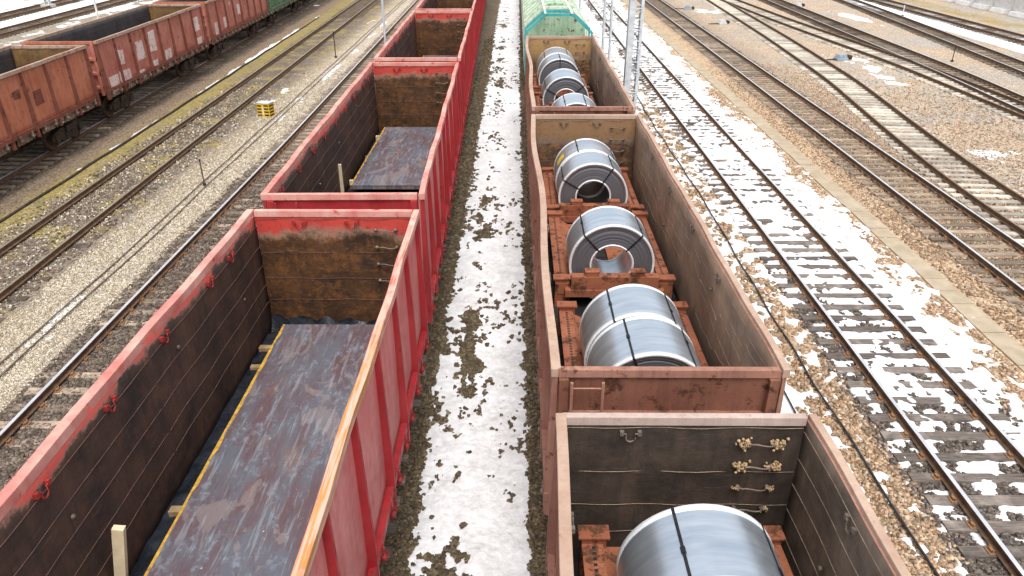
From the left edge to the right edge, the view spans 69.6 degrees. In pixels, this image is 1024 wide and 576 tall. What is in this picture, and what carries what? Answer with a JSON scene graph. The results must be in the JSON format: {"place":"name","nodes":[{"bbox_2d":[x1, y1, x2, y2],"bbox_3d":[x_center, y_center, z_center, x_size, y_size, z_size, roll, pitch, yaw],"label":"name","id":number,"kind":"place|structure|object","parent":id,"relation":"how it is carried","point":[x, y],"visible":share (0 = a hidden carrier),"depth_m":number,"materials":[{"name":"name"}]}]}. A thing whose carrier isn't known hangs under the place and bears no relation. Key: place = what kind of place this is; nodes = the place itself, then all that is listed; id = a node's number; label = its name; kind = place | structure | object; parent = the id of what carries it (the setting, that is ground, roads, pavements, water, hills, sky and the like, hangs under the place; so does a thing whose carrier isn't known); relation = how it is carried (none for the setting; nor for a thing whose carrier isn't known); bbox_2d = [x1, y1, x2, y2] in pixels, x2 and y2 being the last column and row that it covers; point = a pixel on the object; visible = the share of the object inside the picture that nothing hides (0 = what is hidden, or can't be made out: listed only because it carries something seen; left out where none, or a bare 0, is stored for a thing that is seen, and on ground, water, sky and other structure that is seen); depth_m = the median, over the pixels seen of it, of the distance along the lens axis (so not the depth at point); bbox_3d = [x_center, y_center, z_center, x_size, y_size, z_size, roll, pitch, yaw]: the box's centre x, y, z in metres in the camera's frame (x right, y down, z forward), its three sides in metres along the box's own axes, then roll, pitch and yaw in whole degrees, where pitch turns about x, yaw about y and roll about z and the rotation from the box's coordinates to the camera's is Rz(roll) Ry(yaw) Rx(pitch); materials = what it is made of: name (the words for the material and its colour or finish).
{"place":"outdoors","nodes":[
{"label":"outdoors","id":0,"kind":"place"},
{"bbox_2d":[0,0,1023,575],"bbox_3d":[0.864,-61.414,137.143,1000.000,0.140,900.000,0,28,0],"label":"ground","id":1,"kind":"structure","parent":0,"point":[734,34],"depth_m":35.07,"materials":[{"name":"beige gravel"}]},
{"bbox_2d":[0,0,80,21],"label":"railway track","id":2,"kind":"structure","parent":1,"relation":"on","point":[15,13],"depth_m":69.19,"materials":[{"name":"metal"}]},
{"bbox_2d":[40,0,55,6],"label":"lattice mast","id":3,"kind":"object","parent":1,"relation":"on","point":[46,4],"visible":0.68,"depth_m":71.38,"materials":[{"name":"metal"}]},
{"bbox_2d":[0,0,136,38],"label":"railway track","id":4,"kind":"structure","parent":1,"relation":"on","point":[19,28],"depth_m":64.12,"materials":[{"name":"brown metal"}]},
{"bbox_2d":[93,0,98,17],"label":"steel pole","id":5,"kind":"object","parent":1,"relation":"on","point":[95,6],"visible":0.22,"depth_m":43.03,"materials":[{"name":"silver metal"}]},
{"bbox_2d":[0,17,318,222],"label":"drain edge","id":6,"kind":"object","parent":1,"relation":"on","point":[90,163],"visible":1,"depth_m":31.39,"materials":[{"name":"grey concrete"}]},
{"bbox_2d":[0,0,321,194],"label":"railway track","id":7,"kind":"structure","parent":1,"relation":"on","point":[285,14],"depth_m":35.73,"materials":[{"name":"brown metal"}]},
{"bbox_2d":[0,45,100,160],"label":"gondola wagon","id":8,"kind":"object","parent":7,"relation":"on","point":[44,89],"visible":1,"depth_m":28.36,"materials":[{"name":"paint"}]},
{"bbox_2d":[20,4,208,117],"bbox_3d":[-19.456,-11.902,37.787,3.331,3.550,14.200,-1,28,-2],"label":"gondola wagon","id":9,"kind":"object","parent":7,"relation":"on","point":[138,46],"visible":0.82,"depth_m":36.30,"materials":[{"name":"paint"}]},
{"bbox_2d":[152,0,269,59],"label":"gondola wagon","id":10,"kind":"object","parent":7,"relation":"on","point":[224,20],"visible":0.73,"depth_m":47.58,"materials":[{"name":"metal"}]},
{"bbox_2d":[259,0,300,26],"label":"gondola wagon","id":11,"kind":"object","parent":7,"relation":"on","point":[275,6],"visible":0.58,"depth_m":59.62,"materials":[{"name":"metal"}]},
{"bbox_2d":[298,0,309,5],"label":"gondola wagon","id":12,"kind":"object","parent":7,"relation":"on","point":[304,1],"visible":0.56,"depth_m":70.88,"materials":[{"name":"metal"}]},
{"bbox_2d":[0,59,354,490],"bbox_3d":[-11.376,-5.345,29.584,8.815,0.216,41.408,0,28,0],"label":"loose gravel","id":13,"kind":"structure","parent":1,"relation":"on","point":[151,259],"depth_m":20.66,"materials":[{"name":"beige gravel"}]},
{"bbox_2d":[0,0,380,322],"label":"railway track","id":14,"kind":"structure","parent":1,"relation":"on","point":[357,8],"depth_m":27.50,"materials":[{"name":"metal"}]},
{"bbox_2d":[0,0,386,358],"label":"snow patch","id":15,"kind":"object","parent":1,"relation":"on","point":[10,5],"visible":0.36,"depth_m":66.42,"materials":[{"name":"white snow"}]},
{"bbox_2d":[0,0,402,363],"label":"signal rod","id":16,"kind":"object","parent":1,"relation":"on","point":[37,330],"visible":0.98,"depth_m":22.20,"materials":[{"name":"metal"}]},
{"bbox_2d":[198,159,205,185],"bbox_3d":[-11.006,-4.048,26.158,0.088,1.120,0.088,0,28,0],"label":"picket post","id":17,"kind":"object","parent":1,"relation":"on","point":[204,183],"visible":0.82,"depth_m":26.14,"materials":[{"name":"grey metal"}]},
{"bbox_2d":[0,0,405,376],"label":"rail","id":18,"kind":"object","parent":1,"relation":"on","point":[42,336],"visible":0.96,"depth_m":21.74,"materials":[{"name":"metal"}]},
{"bbox_2d":[0,0,420,480],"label":"railway track","id":19,"kind":"structure","parent":1,"relation":"on","point":[17,421],"depth_m":19.63,"materials":[{"name":"metal"}]},
{"bbox_2d":[256,100,274,116],"bbox_3d":[-11.748,-8.540,35.098,0.669,0.665,0.510,7,28,13],"label":"marker box","id":20,"kind":"object","parent":1,"relation":"on","point":[265,108],"visible":1,"depth_m":34.92,"materials":[{"name":"yellow paint"}]},
{"bbox_2d":[381,0,385,43],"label":"steel pole","id":21,"kind":"object","parent":1,"relation":"on","point":[383,17],"visible":0.22,"depth_m":34.60,"materials":[{"name":"white metal"}]},
{"bbox_2d":[385,58,476,560],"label":"railway track","id":22,"kind":"structure","parent":1,"relation":"on","point":[392,527],"depth_m":13.28,"materials":[{"name":"metal"}]},
{"bbox_2d":[0,209,429,575],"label":"gondola wagon","id":23,"kind":"object","parent":22,"relation":"on","point":[124,441],"visible":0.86,"depth_m":9.89,"materials":[{"name":"paint"}]},
{"bbox_2d":[111,525,128,575],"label":"timber stake","id":24,"kind":"object","parent":23,"relation":"in","point":[119,549],"visible":1,"depth_m":8.39,"materials":[{"name":"beige wood"}]},
{"bbox_2d":[168,506,181,516],"bbox_3d":[-3.258,2.999,9.819,2.600,0.129,0.120,0,28,0],"label":"timber bearer","id":25,"kind":"object","parent":23,"relation":"on","point":[173,511],"visible":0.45,"depth_m":9.77,"materials":[{"name":"beige wood"}]},
{"bbox_2d":[129,333,277,575],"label":"dark sheeting","id":26,"kind":"object","parent":23,"relation":"in","point":[150,550],"visible":0.66,"depth_m":10.60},
{"bbox_2d":[250,364,260,369],"bbox_3d":[-3.248,1.404,12.879,2.620,0.127,0.100,0,28,-1],"label":"timber bearer","id":27,"kind":"object","parent":23,"relation":"on","point":[254,366],"visible":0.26,"depth_m":12.81,"materials":[{"name":"beige wood"}]},
{"bbox_2d":[144,324,374,575],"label":"plate stack","id":28,"kind":"object","parent":23,"relation":"in","point":[246,509],"visible":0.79,"depth_m":10.38,"materials":[{"name":"metal"}]},
{"bbox_2d":[259,345,271,351],"bbox_3d":[-3.265,1.125,13.410,2.660,0.130,0.120,0,28,0],"label":"timber bearer","id":29,"kind":"object","parent":23,"relation":"on","point":[266,348],"visible":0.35,"depth_m":13.36,"materials":[{"name":"beige wood"}]},
{"bbox_2d":[271,313,376,332],"bbox_3d":[-3.250,0.678,14.056,2.700,0.325,0.200,0,28,0],"label":"dark sheeting","id":30,"kind":"object","parent":23,"relation":"on","point":[278,321],"visible":0.39,"depth_m":14.09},
{"bbox_2d":[260,62,463,323],"bbox_3d":[-3.295,-3.093,20.576,3.261,3.850,14.050,0,28,-1],"label":"gondola wagon","id":31,"kind":"object","parent":22,"relation":"on","point":[354,122],"visible":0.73,"depth_m":19.98,"materials":[{"name":"metal"}]},
{"bbox_2d":[338,164,344,192],"bbox_3d":[-4.674,-2.902,20.172,0.090,1.015,0.070,0,28,0],"label":"timber stake","id":32,"kind":"object","parent":31,"relation":"in","point":[341,177],"visible":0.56,"depth_m":20.10,"materials":[{"name":"beige wood"}]},
{"bbox_2d":[374,11,475,135],"bbox_3d":[-3.464,-9.513,32.883,3.261,3.850,14.050,0,28,-1],"label":"gondola wagon","id":33,"kind":"object","parent":22,"relation":"on","point":[444,32],"visible":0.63,"depth_m":36.65,"materials":[{"name":"metal"}]},
{"bbox_2d":[423,55,457,57],"bbox_3d":[-3.471,-10.549,35.462,2.350,0.122,6.600,0,28,0],"label":"plate stack","id":34,"kind":"object","parent":33,"relation":"in","point":[440,56],"visible":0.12,"depth_m":38.06,"materials":[{"name":"metal"}]},
{"bbox_2d":[415,0,481,61],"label":"gondola wagon","id":35,"kind":"object","parent":22,"relation":"on","point":[474,6],"visible":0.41,"depth_m":45.18,"materials":[{"name":"metal"}]},
{"bbox_2d":[437,0,485,24],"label":"gondola wagon","id":36,"kind":"object","parent":22,"relation":"on","point":[483,2],"visible":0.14,"depth_m":55.46,"materials":[{"name":"metal"}]},
{"bbox_2d":[379,36,547,575],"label":"gravel","id":37,"kind":"structure","parent":1,"relation":"on","point":[472,365],"depth_m":16.33,"materials":[{"name":"gravel"}]},
{"bbox_2d":[408,0,531,575],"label":"snow path","id":38,"kind":"structure","parent":1,"relation":"on","point":[493,535],"depth_m":15.15,"materials":[{"name":"white snow"}]},
{"bbox_2d":[601,0,613,61],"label":"lattice mast","id":39,"kind":"object","parent":1,"relation":"on","point":[604,25],"visible":0.44,"depth_m":41.13,"materials":[{"name":"metal"}]},
{"bbox_2d":[623,0,644,115],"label":"lattice mast","id":40,"kind":"object","parent":1,"relation":"on","point":[630,39],"visible":0.7,"depth_m":32.56,"materials":[{"name":"metal"}]},
{"bbox_2d":[674,5,693,9],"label":"point machine","id":41,"kind":"object","parent":1,"relation":"on","point":[687,7],"visible":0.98,"depth_m":69.94,"materials":[{"name":"white metal"}]},
{"bbox_2d":[709,19,729,24],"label":"point machine","id":42,"kind":"object","parent":1,"relation":"on","point":[722,22],"visible":1,"depth_m":61.45,"materials":[{"name":"white metal"}]},
{"bbox_2d":[575,0,1023,575],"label":"snow","id":43,"kind":"structure","parent":1,"relation":"on","point":[939,332],"depth_m":20.31,"materials":[{"name":"white snow"}]},
{"bbox_2d":[784,390,795,412],"bbox_3d":[5.633,1.265,16.865,0.116,0.061,18.800,0,28,0],"label":"cable","id":44,"kind":"object","parent":43,"relation":"on","point":[790,402],"visible":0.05,"depth_m":14.81,"materials":[{"name":"black rubber"}]},
{"bbox_2d":[583,0,1023,575],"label":"railway track","id":45,"kind":"structure","parent":1,"relation":"on","point":[995,548],"depth_m":16.31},
{"bbox_2d":[618,60,1023,575],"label":"ballast","id":46,"kind":"structure","parent":1,"relation":"on","point":[938,541],"depth_m":17.69,"materials":[{"name":"gravel"}]},
{"bbox_2d":[637,96,939,575],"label":"cable","id":47,"kind":"object","parent":46,"relation":"on","point":[879,485],"visible":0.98,"depth_m":14.80,"materials":[{"name":"black rubber"}]},
{"bbox_2d":[621,0,1023,371],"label":"slab walkway","id":48,"kind":"structure","parent":1,"relation":"on","point":[1009,347],"depth_m":22.54,"materials":[{"name":"beige concrete"}]},
{"bbox_2d":[638,0,1023,313],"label":"railway track","id":49,"kind":"structure","parent":1,"relation":"on","point":[728,56],"depth_m":28.33,"materials":[{"name":"brown metal"}]},
{"bbox_2d":[826,53,852,60],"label":"point machine","id":50,"kind":"object","parent":1,"relation":"on","point":[841,57],"visible":1,"depth_m":47.22,"materials":[{"name":"silver metal"}]},
{"bbox_2d":[695,0,1023,163],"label":"snow remnant","id":51,"kind":"object","parent":1,"relation":"on","point":[943,25],"visible":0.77,"depth_m":57.16,"materials":[{"name":"white snow"}]},
{"bbox_2d":[702,0,1023,243],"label":"railway track","id":52,"kind":"structure","parent":1,"relation":"on","point":[807,60],"depth_m":32.84,"materials":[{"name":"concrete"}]},
{"bbox_2d":[719,0,1023,124],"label":"railway track","id":53,"kind":"structure","parent":1,"relation":"on","point":[893,61],"depth_m":46.72,"materials":[{"name":"brown timber"},{"name":"steel"}]},
{"bbox_2d":[758,0,1023,114],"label":"railway track","id":54,"kind":"structure","parent":1,"relation":"on","point":[832,26],"depth_m":50.51,"materials":[{"name":"brown metal"}]},
{"bbox_2d":[784,3,804,6],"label":"point machine","id":55,"kind":"object","parent":54,"relation":"on","point":[800,4],"visible":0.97,"depth_m":72.01,"materials":[{"name":"white metal"}]},
{"bbox_2d":[832,0,1023,78],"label":"railway track","id":56,"kind":"structure","parent":1,"relation":"on","point":[928,32],"depth_m":54.24,"materials":[{"name":"brown metal"}]},
{"bbox_2d":[863,0,1023,45],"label":"railway track","id":57,"kind":"structure","parent":1,"relation":"on","point":[1014,37],"depth_m":62.23,"materials":[{"name":"metal"}]},
{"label":"railway track","id":58,"kind":"object","parent":1,"relation":"on","visible":0},
{"bbox_2d":[521,0,523,31],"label":"hopper wagon","id":59,"kind":"object","parent":58,"relation":"on","point":[522,12],"visible":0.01,"depth_m":47.27,"materials":[{"name":"metal"}]},
{"bbox_2d":[523,0,592,75],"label":"hopper wagon","id":60,"kind":"object","parent":58,"relation":"on","point":[553,17],"visible":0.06,"depth_m":37.34,"materials":[{"name":"metal"}]},
{"bbox_2d":[524,36,635,186],"bbox_3d":[2.132,-6.831,28.196,3.261,3.430,14.100,0,28,0],"label":"gondola wagon","id":61,"kind":"object","parent":58,"relation":"on","point":[604,83],"visible":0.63,"depth_m":29.35,"materials":[{"name":"brown paint"}]},
{"bbox_2d":[533,74,589,98],"bbox_3d":[1.985,-8.692,31.698,2.480,0.850,2.730,0,28,0],"label":"coil cradle","id":62,"kind":"object","parent":61,"relation":"on","point":[537,86],"visible":0.24,"depth_m":30.55,"materials":[{"name":"brown paint"}]},
{"bbox_2d":[537,47,573,80],"bbox_3d":[1.972,-9.625,32.526,1.740,1.740,1.516,0,28,0],"label":"steel coil","id":63,"kind":"object","parent":62,"relation":"on","point":[546,53],"visible":0.23,"depth_m":32.18,"materials":[{"name":"metal"}]},
{"bbox_2d":[538,53,579,98],"bbox_3d":[1.983,-8.949,31.214,1.740,1.754,1.366,0,28,0],"label":"steel coil","id":64,"kind":"object","parent":62,"relation":"on","point":[549,64],"visible":0.44,"depth_m":30.46,"materials":[{"name":"metal"}]},
{"bbox_2d":[534,92,594,105],"bbox_3d":[2.015,-7.073,28.595,2.480,0.850,2.730,0,28,0],"label":"coil cradle","id":65,"kind":"object","parent":61,"relation":"on","point":[538,101],"visible":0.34,"depth_m":29.18,"materials":[{"name":"brown paint"}]},
{"bbox_2d":[541,68,588,104],"bbox_3d":[2.014,-7.359,28.181,1.740,1.740,1.616,0,28,0],"label":"steel coil","id":66,"kind":"object","parent":65,"relation":"on","point":[555,82],"visible":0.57,"depth_m":27.34,"materials":[{"name":"metal"}]},
{"bbox_3d":[2.091,-5.176,24.959,2.480,0.850,2.730,0,28,0],"label":"coil cradle","id":67,"kind":"object","parent":61,"relation":"on","visible":0},
{"bbox_2d":[552,93,595,105],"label":"steel coil","id":68,"kind":"object","parent":67,"relation":"on","point":[573,99],"visible":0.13,"depth_m":24.20,"materials":[{"name":"metal"}]},
{"bbox_2d":[528,114,790,514],"bbox_3d":[2.052,-0.418,15.903,3.261,3.430,13.870,0,28,0],"label":"gondola wagon","id":69,"kind":"object","parent":58,"relation":"on","point":[748,370],"visible":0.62,"depth_m":12.17,"materials":[{"name":"brown paint"}]},
{"bbox_2d":[541,167,643,223],"bbox_3d":[2.078,-2.517,19.861,2.480,0.850,3.330,0,28,0],"label":"coil cradle","id":70,"kind":"object","parent":69,"relation":"on","point":[573,210],"visible":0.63,"depth_m":18.43,"materials":[{"name":"brown paint"}]},
{"bbox_2d":[554,138,616,196],"bbox_3d":[2.020,-3.053,19.926,1.740,1.740,1.076,0,28,0],"label":"steel coil","id":71,"kind":"object","parent":70,"relation":"on","point":[589,189],"visible":0.31,"depth_m":19.71,"materials":[{"name":"metal"}]},
{"bbox_2d":[556,150,627,223],"bbox_3d":[2.034,-2.534,18.933,1.740,1.740,1.116,0,28,0],"label":"steel coil","id":72,"kind":"object","parent":70,"relation":"on","point":[577,171],"visible":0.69,"depth_m":18.36,"materials":[{"name":"metal"}]},
{"bbox_2d":[547,210,675,306],"bbox_3d":[2.087,-0.818,16.605,2.480,0.850,3.885,0,28,0],"label":"coil cradle","id":73,"kind":"object","parent":69,"relation":"on","point":[592,282],"visible":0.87,"depth_m":14.99,"materials":[{"name":"brown paint"}]},
{"bbox_2d":[566,206,654,298],"bbox_3d":[2.031,-0.717,15.449,1.740,1.740,1.096,0,28,0],"label":"steel coil","id":74,"kind":"object","parent":73,"relation":"on","point":[592,233],"visible":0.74,"depth_m":14.92,"materials":[{"name":"metal"}]},
{"bbox_2d":[557,301,708,366],"bbox_3d":[2.080,1.347,12.456,2.480,0.850,3.885,0,28,0],"label":"coil cradle","id":75,"kind":"object","parent":69,"relation":"on","point":[568,324],"visible":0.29,"depth_m":13.30,"materials":[{"name":"brown paint"}]},
{"bbox_2d":[579,284,685,365],"bbox_3d":[2.030,0.939,12.275,1.740,1.740,1.056,0,28,0],"label":"steel coil","id":76,"kind":"object","parent":75,"relation":"on","point":[604,310],"visible":0.32,"depth_m":11.92,"materials":[{"name":"metal"}]},
{"bbox_2d":[586,316,700,366],"bbox_3d":[2.054,1.453,11.290,1.740,1.740,1.116,0,28,0],"label":"steel coil","id":77,"kind":"object","parent":75,"relation":"on","point":[644,341],"visible":0.36,"depth_m":10.89,"materials":[{"name":"metal"}]},
{"bbox_2d":[542,412,911,575],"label":"gondola wagon","id":78,"kind":"object","parent":58,"relation":"on","point":[622,475],"visible":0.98,"depth_m":8.72,"materials":[{"name":"brown paint"}]},
{"bbox_2d":[577,525,793,575],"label":"coil cradle","id":79,"kind":"object","parent":78,"relation":"on","point":[597,557],"visible":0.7,"depth_m":8.80,"materials":[{"name":"brown paint"}]},
{"bbox_2d":[616,504,784,575],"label":"steel coil","id":80,"kind":"object","parent":79,"relation":"on","point":[702,540],"visible":1,"depth_m":7.49,"materials":[{"name":"metal"}]},
{"bbox_2d":[942,0,1023,18],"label":"boundary wall","id":81,"kind":"structure","parent":0,"point":[1013,8],"depth_m":68.14,"materials":[{"name":"white paint"}]},
{"bbox_3d":[-3.502,-3.070,21.431,2.440,0.149,0.120,0,28,0],"label":"timber bearer","id":82,"kind":"object","parent":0,"visible":0},
{"bbox_2d":[350,127,436,188],"bbox_3d":[-3.360,-4.236,23.359,2.350,0.122,6.100,0,28,0],"label":"plate stack","id":83,"kind":"object","parent":82,"relation":"on","point":[396,157],"visible":0.85,"depth_m":22.63,"materials":[{"name":"metal"}]}
]}

